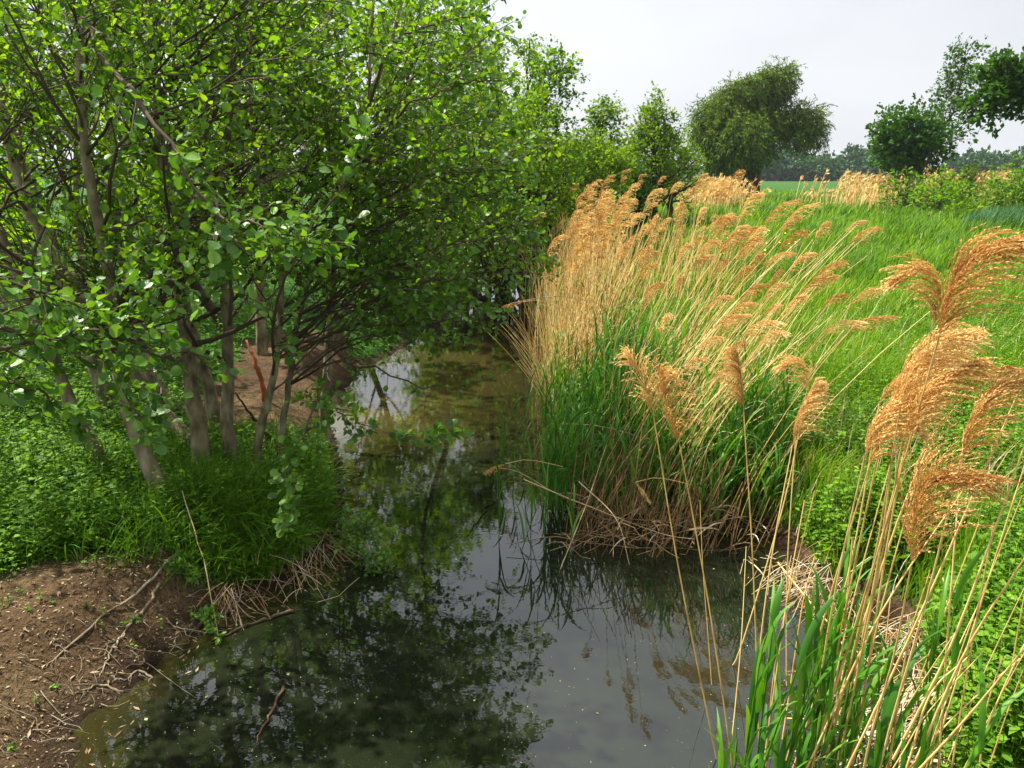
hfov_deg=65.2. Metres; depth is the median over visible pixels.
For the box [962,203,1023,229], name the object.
crop strip
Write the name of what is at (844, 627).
broken reed
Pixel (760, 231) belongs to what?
plumed reed
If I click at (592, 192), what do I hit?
plumed reed
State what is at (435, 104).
alder tree
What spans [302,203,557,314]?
alder branch
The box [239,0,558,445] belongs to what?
alder tree
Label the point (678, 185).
plumed reed
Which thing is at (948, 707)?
broken reed
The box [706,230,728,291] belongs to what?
plumed reed
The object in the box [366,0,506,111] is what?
alder branch
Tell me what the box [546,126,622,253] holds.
bank tree
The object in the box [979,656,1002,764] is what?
broken reed
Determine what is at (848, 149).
distant tree
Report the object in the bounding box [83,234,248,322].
alder branch
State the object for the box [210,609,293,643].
sunken branch
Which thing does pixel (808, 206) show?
plumed reed
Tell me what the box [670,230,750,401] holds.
plumed reed
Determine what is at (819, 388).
plumed reed
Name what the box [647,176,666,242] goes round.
plumed reed
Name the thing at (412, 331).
alder branch
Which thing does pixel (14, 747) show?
soil seedlings
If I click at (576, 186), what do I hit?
plumed reed
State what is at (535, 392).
reed shoot
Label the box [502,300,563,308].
fallen plume
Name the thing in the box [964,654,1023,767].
broken reed
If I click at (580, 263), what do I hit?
plumed reed
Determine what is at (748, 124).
willow tree
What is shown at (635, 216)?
plumed reed
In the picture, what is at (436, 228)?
bank tree
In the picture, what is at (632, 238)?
plumed reed
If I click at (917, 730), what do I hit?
broken reed
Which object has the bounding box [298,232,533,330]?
alder branch
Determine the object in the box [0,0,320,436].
alder tree
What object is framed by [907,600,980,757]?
broken reed
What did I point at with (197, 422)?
alder tree
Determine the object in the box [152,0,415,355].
alder tree
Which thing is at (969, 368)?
plumed reed
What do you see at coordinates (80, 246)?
alder tree
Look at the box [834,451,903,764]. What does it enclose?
broken reed
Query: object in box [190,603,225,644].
leafy bush
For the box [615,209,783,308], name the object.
loose reed stand
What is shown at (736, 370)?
plumed reed
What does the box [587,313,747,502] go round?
plumed reed
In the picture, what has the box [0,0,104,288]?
alder tree
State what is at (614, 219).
plumed reed
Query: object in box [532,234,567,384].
plumed reed
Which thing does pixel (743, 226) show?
plumed reed
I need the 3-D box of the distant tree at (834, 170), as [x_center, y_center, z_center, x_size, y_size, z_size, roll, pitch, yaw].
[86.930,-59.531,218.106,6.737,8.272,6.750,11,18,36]
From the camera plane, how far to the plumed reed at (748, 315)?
6.98 m
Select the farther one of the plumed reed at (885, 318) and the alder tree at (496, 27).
the alder tree at (496, 27)
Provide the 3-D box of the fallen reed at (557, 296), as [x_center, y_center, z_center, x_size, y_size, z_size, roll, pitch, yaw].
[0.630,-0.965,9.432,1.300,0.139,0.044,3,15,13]
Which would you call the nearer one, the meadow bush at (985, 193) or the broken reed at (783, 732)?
the broken reed at (783, 732)
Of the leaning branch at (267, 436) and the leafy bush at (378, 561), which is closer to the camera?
the leafy bush at (378, 561)
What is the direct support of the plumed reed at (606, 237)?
on the ground at (246, 388)
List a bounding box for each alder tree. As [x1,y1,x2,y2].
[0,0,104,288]
[0,0,157,270]
[0,0,203,472]
[0,0,204,417]
[0,0,232,451]
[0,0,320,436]
[0,0,383,503]
[0,0,478,465]
[0,2,121,413]
[1,4,192,341]
[57,0,346,332]
[68,2,278,298]
[99,0,482,464]
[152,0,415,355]
[163,0,291,241]
[181,0,572,466]
[191,0,560,463]
[213,0,396,245]
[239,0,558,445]
[244,0,442,289]
[322,0,461,336]
[358,0,513,215]
[372,0,484,280]
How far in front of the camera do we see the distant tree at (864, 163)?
220.26 m
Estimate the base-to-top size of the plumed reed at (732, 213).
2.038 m
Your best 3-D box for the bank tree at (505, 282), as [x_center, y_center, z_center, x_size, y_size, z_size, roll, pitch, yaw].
[-0.250,-4.533,21.471,4.144,4.151,3.270,0,15,0]
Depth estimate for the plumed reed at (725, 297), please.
7.18 m
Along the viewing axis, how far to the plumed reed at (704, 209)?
8.06 m
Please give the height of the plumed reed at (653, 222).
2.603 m
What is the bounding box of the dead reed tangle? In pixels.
[506,471,966,767]
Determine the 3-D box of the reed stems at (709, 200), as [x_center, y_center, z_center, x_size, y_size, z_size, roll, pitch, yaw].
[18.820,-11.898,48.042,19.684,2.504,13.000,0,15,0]
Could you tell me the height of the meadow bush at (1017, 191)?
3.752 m
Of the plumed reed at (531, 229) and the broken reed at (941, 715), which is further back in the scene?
the plumed reed at (531, 229)
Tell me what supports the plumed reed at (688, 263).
on the ground at (246, 388)
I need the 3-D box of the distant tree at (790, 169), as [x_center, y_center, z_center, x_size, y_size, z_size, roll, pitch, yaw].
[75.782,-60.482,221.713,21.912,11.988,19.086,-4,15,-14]
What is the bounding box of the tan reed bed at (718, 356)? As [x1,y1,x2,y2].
[576,224,929,541]
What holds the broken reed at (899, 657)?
on the water
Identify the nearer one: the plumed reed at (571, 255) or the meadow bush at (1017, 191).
the plumed reed at (571, 255)
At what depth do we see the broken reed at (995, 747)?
3.45 m
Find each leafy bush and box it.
[163,550,201,583]
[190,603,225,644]
[325,507,396,575]
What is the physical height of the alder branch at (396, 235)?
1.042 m
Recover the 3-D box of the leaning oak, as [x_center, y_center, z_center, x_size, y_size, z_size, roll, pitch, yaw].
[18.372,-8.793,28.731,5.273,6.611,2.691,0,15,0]
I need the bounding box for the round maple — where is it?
[864,92,963,208]
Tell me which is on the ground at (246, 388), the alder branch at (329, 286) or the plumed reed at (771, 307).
the plumed reed at (771, 307)
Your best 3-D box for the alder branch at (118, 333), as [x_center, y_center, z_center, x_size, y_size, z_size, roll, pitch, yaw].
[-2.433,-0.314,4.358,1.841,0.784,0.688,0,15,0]
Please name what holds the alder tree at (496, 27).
on the ground at (246, 388)
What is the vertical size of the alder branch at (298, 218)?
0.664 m
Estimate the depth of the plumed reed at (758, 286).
7.13 m
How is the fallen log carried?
on the ground at (246, 388)
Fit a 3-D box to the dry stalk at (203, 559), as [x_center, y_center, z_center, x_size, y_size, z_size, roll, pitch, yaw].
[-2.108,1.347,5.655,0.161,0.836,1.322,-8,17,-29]
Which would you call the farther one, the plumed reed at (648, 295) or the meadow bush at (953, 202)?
the meadow bush at (953, 202)
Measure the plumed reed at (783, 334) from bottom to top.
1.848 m
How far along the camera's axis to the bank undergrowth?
6.67 m
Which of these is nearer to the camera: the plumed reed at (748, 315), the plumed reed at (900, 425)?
the plumed reed at (900, 425)
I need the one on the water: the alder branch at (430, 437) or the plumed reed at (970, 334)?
the plumed reed at (970, 334)
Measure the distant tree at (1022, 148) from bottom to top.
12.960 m
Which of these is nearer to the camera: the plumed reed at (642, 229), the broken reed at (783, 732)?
the broken reed at (783, 732)
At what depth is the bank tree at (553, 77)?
19.71 m
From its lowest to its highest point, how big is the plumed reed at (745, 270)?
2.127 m
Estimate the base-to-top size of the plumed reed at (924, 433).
2.196 m
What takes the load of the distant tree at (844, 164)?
on the ground at (246, 388)
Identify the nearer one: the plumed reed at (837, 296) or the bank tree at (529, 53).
the plumed reed at (837, 296)
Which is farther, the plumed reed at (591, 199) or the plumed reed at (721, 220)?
the plumed reed at (591, 199)
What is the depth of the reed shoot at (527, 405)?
8.47 m
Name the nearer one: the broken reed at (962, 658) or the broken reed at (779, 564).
the broken reed at (962, 658)
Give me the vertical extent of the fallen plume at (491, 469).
0.122 m
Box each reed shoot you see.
[489,395,527,479]
[491,460,519,537]
[504,417,563,523]
[507,473,539,551]
[509,428,531,494]
[512,362,545,459]
[530,462,565,546]
[531,349,559,435]
[538,359,563,490]
[565,483,586,557]
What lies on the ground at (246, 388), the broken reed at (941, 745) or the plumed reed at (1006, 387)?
the broken reed at (941, 745)
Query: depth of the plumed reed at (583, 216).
14.98 m
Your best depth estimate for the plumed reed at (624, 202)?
15.11 m
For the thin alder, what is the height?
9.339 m
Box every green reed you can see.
[699,708,745,767]
[743,583,852,767]
[754,576,857,767]
[772,583,856,767]
[786,560,880,767]
[789,642,871,767]
[797,523,893,767]
[812,536,914,767]
[828,606,936,767]
[856,644,959,767]
[872,624,1023,767]
[899,537,998,767]
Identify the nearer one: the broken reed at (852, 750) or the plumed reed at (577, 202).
the broken reed at (852, 750)
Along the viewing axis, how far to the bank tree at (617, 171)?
24.54 m
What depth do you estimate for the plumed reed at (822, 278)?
6.87 m
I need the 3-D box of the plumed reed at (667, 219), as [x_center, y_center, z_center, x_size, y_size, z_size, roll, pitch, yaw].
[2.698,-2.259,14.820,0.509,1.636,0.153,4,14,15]
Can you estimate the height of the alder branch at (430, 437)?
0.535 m
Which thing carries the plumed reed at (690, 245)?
on the ground at (246, 388)
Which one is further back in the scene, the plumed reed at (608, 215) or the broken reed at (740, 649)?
the plumed reed at (608, 215)
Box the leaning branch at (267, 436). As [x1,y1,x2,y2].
[235,392,269,438]
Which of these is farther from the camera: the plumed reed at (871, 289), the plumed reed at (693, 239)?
the plumed reed at (693, 239)
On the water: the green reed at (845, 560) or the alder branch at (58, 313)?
the green reed at (845, 560)
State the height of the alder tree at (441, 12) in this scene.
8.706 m
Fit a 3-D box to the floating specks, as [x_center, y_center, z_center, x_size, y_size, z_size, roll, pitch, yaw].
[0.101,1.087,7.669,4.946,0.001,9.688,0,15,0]
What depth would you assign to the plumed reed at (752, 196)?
8.08 m
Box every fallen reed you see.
[490,467,614,513]
[513,296,618,309]
[523,479,690,538]
[551,423,652,439]
[560,444,606,569]
[578,481,629,564]
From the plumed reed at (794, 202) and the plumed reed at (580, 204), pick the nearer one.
the plumed reed at (794, 202)
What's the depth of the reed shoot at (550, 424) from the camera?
7.70 m
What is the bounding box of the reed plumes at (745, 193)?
[675,165,1018,202]
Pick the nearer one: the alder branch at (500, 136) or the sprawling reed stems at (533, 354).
the alder branch at (500, 136)
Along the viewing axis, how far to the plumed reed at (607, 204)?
12.32 m
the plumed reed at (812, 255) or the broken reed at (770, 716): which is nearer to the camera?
the broken reed at (770, 716)
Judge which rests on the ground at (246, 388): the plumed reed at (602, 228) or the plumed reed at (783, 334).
the plumed reed at (602, 228)
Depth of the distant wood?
331.41 m
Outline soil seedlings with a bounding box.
[0,554,247,751]
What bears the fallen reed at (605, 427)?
on the green reed blades
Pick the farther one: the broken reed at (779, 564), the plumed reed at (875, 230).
the plumed reed at (875, 230)
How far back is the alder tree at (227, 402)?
6.95 m
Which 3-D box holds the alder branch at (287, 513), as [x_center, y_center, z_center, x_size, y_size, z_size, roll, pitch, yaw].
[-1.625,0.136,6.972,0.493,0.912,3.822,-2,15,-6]
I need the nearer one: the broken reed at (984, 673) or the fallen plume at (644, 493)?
the broken reed at (984, 673)
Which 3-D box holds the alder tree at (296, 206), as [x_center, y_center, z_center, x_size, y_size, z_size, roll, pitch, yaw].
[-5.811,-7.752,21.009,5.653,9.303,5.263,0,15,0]
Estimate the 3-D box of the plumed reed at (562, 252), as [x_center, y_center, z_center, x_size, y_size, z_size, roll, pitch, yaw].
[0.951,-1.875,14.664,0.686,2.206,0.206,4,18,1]
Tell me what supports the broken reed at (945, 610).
on the water
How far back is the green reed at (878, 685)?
3.75 m
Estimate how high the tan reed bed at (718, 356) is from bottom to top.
2.604 m
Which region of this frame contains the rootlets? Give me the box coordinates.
[0,524,343,767]
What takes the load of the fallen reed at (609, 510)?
on the water
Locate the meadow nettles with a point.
(1009, 752)
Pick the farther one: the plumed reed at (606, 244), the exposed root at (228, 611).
the plumed reed at (606, 244)
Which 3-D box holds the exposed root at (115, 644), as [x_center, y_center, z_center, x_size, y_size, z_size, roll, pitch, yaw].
[-2.523,1.688,4.982,0.155,0.077,0.384,-4,15,-15]
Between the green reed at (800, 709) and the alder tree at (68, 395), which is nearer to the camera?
the green reed at (800, 709)
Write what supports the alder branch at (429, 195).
attached to the alder tree at (496, 184)
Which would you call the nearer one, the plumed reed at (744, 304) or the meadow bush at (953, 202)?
the plumed reed at (744, 304)
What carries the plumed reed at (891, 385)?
in the water
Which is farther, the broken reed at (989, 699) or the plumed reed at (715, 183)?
the plumed reed at (715, 183)
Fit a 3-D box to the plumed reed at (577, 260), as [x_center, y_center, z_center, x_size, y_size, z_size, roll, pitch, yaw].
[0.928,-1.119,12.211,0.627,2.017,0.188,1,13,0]
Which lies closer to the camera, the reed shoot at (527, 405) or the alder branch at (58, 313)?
the alder branch at (58, 313)
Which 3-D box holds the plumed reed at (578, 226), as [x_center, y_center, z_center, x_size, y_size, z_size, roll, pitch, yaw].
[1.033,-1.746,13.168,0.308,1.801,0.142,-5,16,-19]
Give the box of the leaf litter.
[0,481,341,767]
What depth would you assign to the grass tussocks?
22.70 m
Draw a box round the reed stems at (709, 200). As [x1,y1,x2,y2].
[676,170,1019,210]
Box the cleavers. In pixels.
[0,414,334,559]
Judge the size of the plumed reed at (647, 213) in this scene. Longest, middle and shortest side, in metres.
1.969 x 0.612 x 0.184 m
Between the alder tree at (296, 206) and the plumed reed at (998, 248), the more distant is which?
the alder tree at (296, 206)
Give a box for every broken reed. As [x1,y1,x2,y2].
[700,508,711,684]
[732,546,746,736]
[764,500,804,758]
[765,491,814,767]
[777,562,943,715]
[782,555,814,738]
[806,492,962,767]
[820,445,895,765]
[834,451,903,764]
[834,537,853,735]
[846,387,1021,767]
[850,467,920,766]
[866,593,891,766]
[886,522,979,767]
[887,569,930,767]
[887,636,952,750]
[892,446,1023,760]
[893,651,983,767]
[906,657,967,767]
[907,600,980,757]
[909,656,1021,767]
[915,558,1023,759]
[919,648,1023,767]
[923,648,965,767]
[926,495,1022,767]
[929,466,1023,766]
[937,429,964,767]
[946,588,1023,763]
[951,522,994,767]
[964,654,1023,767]
[970,644,1023,767]
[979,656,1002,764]
[988,669,1023,767]
[1006,597,1023,697]
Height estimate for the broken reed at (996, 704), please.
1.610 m
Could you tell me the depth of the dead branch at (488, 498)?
7.54 m
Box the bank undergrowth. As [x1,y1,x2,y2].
[0,228,482,584]
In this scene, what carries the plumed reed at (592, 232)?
on the ground at (246, 388)
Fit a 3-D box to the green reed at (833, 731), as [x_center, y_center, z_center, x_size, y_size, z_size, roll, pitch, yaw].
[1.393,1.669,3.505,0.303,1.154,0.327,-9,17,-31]
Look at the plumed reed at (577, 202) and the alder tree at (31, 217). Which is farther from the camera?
the plumed reed at (577, 202)
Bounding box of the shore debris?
[85,402,898,765]
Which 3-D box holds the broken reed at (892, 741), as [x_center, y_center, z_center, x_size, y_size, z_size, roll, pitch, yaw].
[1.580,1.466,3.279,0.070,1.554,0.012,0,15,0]
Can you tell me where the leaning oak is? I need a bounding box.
[949,43,1023,142]
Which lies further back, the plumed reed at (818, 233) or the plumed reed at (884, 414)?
the plumed reed at (818, 233)
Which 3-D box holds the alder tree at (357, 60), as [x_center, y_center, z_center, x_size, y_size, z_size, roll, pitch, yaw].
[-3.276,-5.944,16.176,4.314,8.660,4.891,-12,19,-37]
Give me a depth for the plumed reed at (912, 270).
2.73 m
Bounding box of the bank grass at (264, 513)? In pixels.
[0,404,387,588]
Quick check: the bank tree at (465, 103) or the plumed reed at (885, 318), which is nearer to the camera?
the plumed reed at (885, 318)
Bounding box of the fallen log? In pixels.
[245,340,265,402]
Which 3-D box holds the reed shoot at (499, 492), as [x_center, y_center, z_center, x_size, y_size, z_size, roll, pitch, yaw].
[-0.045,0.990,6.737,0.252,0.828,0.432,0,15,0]
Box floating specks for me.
[88,394,900,765]
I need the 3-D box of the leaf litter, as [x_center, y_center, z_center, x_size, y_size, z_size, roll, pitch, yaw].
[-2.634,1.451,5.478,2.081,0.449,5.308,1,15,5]
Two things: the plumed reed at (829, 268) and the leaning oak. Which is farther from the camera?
the leaning oak
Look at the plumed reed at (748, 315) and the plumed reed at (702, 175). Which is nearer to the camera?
the plumed reed at (748, 315)
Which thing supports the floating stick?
on the water
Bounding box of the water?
[74,278,910,767]
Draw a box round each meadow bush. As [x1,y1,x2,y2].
[875,166,928,210]
[902,163,977,215]
[926,161,999,208]
[940,191,994,215]
[961,168,1023,209]
[985,149,1023,208]
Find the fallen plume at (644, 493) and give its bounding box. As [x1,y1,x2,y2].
[635,478,691,503]
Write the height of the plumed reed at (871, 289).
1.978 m
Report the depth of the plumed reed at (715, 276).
8.96 m
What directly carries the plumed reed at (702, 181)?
on the ground at (246, 388)
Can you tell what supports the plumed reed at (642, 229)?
on the ground at (246, 388)
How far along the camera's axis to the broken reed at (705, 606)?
4.84 m
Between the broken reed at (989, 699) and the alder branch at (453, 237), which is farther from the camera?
the alder branch at (453, 237)
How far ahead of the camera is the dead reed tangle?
6.46 m
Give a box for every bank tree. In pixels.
[388,83,474,244]
[419,28,550,297]
[428,81,549,327]
[433,137,572,286]
[441,89,501,241]
[445,84,592,310]
[499,34,631,271]
[500,29,578,263]
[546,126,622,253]
[559,122,642,237]
[581,90,643,223]
[608,124,676,222]
[611,161,658,234]
[614,80,705,220]
[642,122,710,216]
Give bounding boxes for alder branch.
[0,248,145,357]
[0,256,246,388]
[0,291,190,406]
[0,349,100,449]
[29,285,181,455]
[75,16,301,280]
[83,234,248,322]
[104,321,193,445]
[161,161,358,277]
[233,114,375,375]
[267,361,336,539]
[274,226,421,328]
[293,340,519,406]
[296,257,513,351]
[296,293,466,370]
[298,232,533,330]
[300,281,518,372]
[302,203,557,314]
[315,140,539,268]
[319,371,471,452]
[320,187,538,312]
[333,113,531,225]
[340,27,520,162]
[347,135,528,238]
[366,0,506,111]
[372,10,526,101]
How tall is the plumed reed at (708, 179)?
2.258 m
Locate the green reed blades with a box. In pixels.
[523,255,813,535]
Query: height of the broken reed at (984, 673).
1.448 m
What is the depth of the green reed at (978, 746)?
3.22 m
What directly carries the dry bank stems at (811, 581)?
on the ground at (246, 388)
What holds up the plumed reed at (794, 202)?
on the ground at (246, 388)
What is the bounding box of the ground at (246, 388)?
[0,178,1022,767]
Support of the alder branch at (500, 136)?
attached to the alder tree at (496, 184)
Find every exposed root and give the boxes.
[45,553,177,665]
[63,673,123,700]
[90,633,124,677]
[98,582,160,648]
[109,666,153,681]
[185,603,236,640]
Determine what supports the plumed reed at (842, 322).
on the ground at (246, 388)
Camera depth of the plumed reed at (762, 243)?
7.85 m
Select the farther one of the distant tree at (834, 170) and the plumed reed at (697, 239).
the distant tree at (834, 170)
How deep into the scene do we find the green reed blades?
7.27 m
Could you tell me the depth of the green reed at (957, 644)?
3.58 m
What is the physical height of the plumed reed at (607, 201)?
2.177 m
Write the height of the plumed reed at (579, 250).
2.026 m
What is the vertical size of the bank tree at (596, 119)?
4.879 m
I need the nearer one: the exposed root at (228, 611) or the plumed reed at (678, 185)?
the exposed root at (228, 611)
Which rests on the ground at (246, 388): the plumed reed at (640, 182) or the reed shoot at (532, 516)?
the plumed reed at (640, 182)
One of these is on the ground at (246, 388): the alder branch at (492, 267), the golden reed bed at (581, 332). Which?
the golden reed bed at (581, 332)
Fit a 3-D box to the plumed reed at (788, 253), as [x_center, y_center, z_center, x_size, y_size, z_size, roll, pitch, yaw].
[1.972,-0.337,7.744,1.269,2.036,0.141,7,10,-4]
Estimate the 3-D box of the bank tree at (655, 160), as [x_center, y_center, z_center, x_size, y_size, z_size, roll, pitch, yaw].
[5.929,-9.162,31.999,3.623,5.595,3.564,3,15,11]
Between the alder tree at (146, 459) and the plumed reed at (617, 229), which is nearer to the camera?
the alder tree at (146, 459)
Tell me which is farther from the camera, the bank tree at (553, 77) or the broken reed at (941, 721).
the bank tree at (553, 77)
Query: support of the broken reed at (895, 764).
on the water
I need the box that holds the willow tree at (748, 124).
[681,55,837,199]
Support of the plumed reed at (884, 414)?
in the water
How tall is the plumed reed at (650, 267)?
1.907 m
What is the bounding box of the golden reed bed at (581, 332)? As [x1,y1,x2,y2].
[522,208,675,419]
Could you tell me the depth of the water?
5.37 m
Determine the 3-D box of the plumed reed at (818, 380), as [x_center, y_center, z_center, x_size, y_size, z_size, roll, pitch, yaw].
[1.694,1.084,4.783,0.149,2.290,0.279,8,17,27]
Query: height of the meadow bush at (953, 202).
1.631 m
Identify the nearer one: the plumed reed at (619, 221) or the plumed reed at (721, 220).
the plumed reed at (721, 220)
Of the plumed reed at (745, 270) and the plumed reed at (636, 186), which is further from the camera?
the plumed reed at (636, 186)
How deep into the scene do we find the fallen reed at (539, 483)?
6.79 m
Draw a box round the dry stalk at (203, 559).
[182,492,231,644]
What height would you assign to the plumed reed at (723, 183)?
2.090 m
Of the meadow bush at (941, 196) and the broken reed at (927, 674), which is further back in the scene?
the meadow bush at (941, 196)
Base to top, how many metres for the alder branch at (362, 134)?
2.058 m
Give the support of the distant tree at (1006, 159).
on the ground at (246, 388)
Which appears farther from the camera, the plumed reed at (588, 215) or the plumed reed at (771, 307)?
the plumed reed at (588, 215)
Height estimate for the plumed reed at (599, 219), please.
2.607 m
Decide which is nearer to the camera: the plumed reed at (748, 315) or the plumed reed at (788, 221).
the plumed reed at (748, 315)
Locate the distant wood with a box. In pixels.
[1,156,960,178]
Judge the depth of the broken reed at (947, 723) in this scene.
3.59 m
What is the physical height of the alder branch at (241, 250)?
1.655 m
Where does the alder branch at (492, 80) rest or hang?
attached to the alder tree at (496, 184)
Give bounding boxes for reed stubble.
[562,405,854,557]
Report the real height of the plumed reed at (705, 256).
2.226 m
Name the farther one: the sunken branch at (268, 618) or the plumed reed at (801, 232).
the plumed reed at (801, 232)
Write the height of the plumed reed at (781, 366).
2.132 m
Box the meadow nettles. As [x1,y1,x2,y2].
[579,268,1023,767]
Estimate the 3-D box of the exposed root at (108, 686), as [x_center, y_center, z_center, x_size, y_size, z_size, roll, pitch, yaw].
[-2.488,1.779,4.724,0.332,0.158,0.146,-10,18,-34]
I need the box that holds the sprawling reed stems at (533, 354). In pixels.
[497,297,571,439]
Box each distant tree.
[760,147,823,180]
[792,153,854,180]
[819,150,844,180]
[840,142,872,172]
[848,144,872,173]
[850,144,924,180]
[930,147,1008,180]
[981,145,998,156]
[981,150,1023,175]
[999,145,1023,180]
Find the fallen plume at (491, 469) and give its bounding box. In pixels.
[483,460,562,475]
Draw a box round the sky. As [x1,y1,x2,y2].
[0,0,1023,166]
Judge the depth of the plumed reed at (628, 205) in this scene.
11.07 m
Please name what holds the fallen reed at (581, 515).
on the water
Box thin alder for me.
[910,32,995,205]
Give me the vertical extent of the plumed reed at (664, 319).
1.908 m
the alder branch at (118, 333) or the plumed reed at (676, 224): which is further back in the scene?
the plumed reed at (676, 224)
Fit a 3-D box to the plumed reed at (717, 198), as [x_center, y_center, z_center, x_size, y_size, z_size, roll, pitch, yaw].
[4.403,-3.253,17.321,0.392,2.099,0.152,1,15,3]
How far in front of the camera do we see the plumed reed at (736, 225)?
14.98 m
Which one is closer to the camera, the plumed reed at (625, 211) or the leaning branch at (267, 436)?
the leaning branch at (267, 436)
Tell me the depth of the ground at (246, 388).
5.55 m
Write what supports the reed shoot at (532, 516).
in the water
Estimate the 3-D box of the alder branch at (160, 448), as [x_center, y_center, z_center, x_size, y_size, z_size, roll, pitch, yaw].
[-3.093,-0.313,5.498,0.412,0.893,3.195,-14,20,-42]
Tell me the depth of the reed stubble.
6.73 m
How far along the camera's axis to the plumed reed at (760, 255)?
7.13 m
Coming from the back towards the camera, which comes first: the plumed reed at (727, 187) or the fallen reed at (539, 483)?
the plumed reed at (727, 187)
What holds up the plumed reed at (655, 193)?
on the ground at (246, 388)
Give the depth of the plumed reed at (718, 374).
6.60 m
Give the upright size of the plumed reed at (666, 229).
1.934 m
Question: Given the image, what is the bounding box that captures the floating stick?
[252,685,284,749]
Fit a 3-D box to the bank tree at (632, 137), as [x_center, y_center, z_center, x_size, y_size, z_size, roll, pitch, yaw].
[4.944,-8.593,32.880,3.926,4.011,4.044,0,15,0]
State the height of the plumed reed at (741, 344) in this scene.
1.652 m
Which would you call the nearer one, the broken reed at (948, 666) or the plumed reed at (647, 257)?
the broken reed at (948, 666)
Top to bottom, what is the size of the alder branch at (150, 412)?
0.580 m
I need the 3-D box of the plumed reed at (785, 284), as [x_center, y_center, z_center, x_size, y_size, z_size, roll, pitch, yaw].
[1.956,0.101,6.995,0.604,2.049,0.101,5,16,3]
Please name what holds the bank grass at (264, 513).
on the ground at (246, 388)
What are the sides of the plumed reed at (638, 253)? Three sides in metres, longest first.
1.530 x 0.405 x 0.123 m
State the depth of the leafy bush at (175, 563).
5.63 m
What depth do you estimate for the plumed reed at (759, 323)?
6.09 m
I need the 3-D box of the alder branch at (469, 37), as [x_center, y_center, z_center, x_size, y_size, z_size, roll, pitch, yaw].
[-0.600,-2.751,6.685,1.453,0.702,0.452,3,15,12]
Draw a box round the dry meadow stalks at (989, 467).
[610,205,1023,591]
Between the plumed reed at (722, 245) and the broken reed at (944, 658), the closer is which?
the broken reed at (944, 658)
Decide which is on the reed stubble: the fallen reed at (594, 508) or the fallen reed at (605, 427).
the fallen reed at (594, 508)
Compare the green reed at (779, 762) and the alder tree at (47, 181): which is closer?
the green reed at (779, 762)
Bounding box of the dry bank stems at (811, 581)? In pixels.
[196,520,977,767]
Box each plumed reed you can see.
[520,211,546,314]
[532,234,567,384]
[541,223,584,334]
[548,224,613,371]
[555,209,582,308]
[557,259,571,289]
[557,263,581,317]
[558,244,592,325]
[561,217,589,282]
[561,224,591,346]
[562,243,583,311]
[563,185,579,247]
[567,222,582,281]
[569,210,594,293]
[569,236,589,342]
[570,191,586,252]
[570,252,588,303]
[572,231,595,359]
[576,179,602,234]
[576,202,586,220]
[578,243,602,325]
[579,204,593,228]
[580,223,600,292]
[586,183,599,211]
[586,192,597,213]
[587,189,614,275]
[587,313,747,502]
[591,197,615,260]
[591,208,604,433]
[592,199,636,303]
[592,221,617,297]
[592,236,614,281]
[592,255,603,274]
[592,368,743,511]
[594,213,612,287]
[594,281,665,462]
[596,220,634,315]
[597,196,616,244]
[600,174,613,196]
[600,198,637,272]
[600,204,626,284]
[603,210,631,276]
[604,213,625,244]
[605,264,660,368]
[606,201,637,284]
[607,212,644,294]
[607,254,716,436]
[608,183,640,260]
[608,195,627,257]
[608,290,653,481]
[609,245,653,452]
[609,302,758,500]
[610,244,631,420]
[610,250,659,386]
[612,342,716,758]
[613,234,627,256]
[615,234,641,301]
[616,188,662,342]
[618,191,631,252]
[619,169,630,208]
[622,248,645,320]
[622,336,726,462]
[623,241,718,373]
[626,214,660,421]
[626,236,706,378]
[627,223,648,295]
[627,227,665,323]
[628,202,658,258]
[628,243,694,412]
[629,174,647,237]
[631,188,667,308]
[631,312,673,514]
[634,240,766,415]
[638,215,733,320]
[639,357,710,513]
[640,240,721,390]
[640,251,795,434]
[641,358,731,767]
[644,182,683,283]
[644,217,671,290]
[646,275,685,404]
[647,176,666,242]
[650,204,685,288]
[652,225,685,339]
[653,295,734,408]
[655,212,735,325]
[658,313,753,483]
[659,340,748,500]
[661,201,685,345]
[663,244,682,297]
[667,210,688,293]
[668,207,707,351]
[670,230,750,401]
[671,319,787,507]
[675,186,694,277]
[675,215,737,331]
[676,226,706,294]
[677,199,803,359]
[677,225,750,342]
[677,229,754,376]
[678,258,728,371]
[681,330,790,508]
[683,265,755,407]
[684,202,822,383]
[684,214,725,361]
[686,179,705,278]
[688,192,767,407]
[689,173,708,278]
[689,317,733,411]
[690,283,769,426]
[691,225,767,372]
[693,180,720,271]
[694,226,759,371]
[695,235,765,420]
[696,238,735,297]
[697,214,717,275]
[698,177,714,283]
[698,185,732,284]
[698,282,788,454]
[705,184,726,268]
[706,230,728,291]
[708,251,818,416]
[709,230,810,383]
[715,178,730,236]
[715,252,764,382]
[715,303,783,409]
[715,345,758,758]
[716,169,745,292]
[717,274,841,412]
[722,215,802,394]
[723,260,849,417]
[723,295,808,429]
[725,269,784,415]
[731,210,746,277]
[732,348,812,665]
[741,293,848,421]
[753,226,883,370]
[760,380,834,647]
[763,221,831,376]
[771,220,869,325]
[772,320,868,402]
[781,286,886,390]
[786,377,827,685]
[786,415,934,760]
[791,315,898,402]
[792,368,942,767]
[811,222,1023,767]
[814,316,976,764]
[815,389,948,712]
[817,364,1023,767]
[823,325,994,767]
[835,344,977,746]
[836,357,1001,767]
[851,253,962,766]
[863,416,1022,767]
[879,369,1023,767]
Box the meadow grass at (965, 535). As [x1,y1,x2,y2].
[560,187,1023,691]
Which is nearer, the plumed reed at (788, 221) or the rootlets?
the rootlets

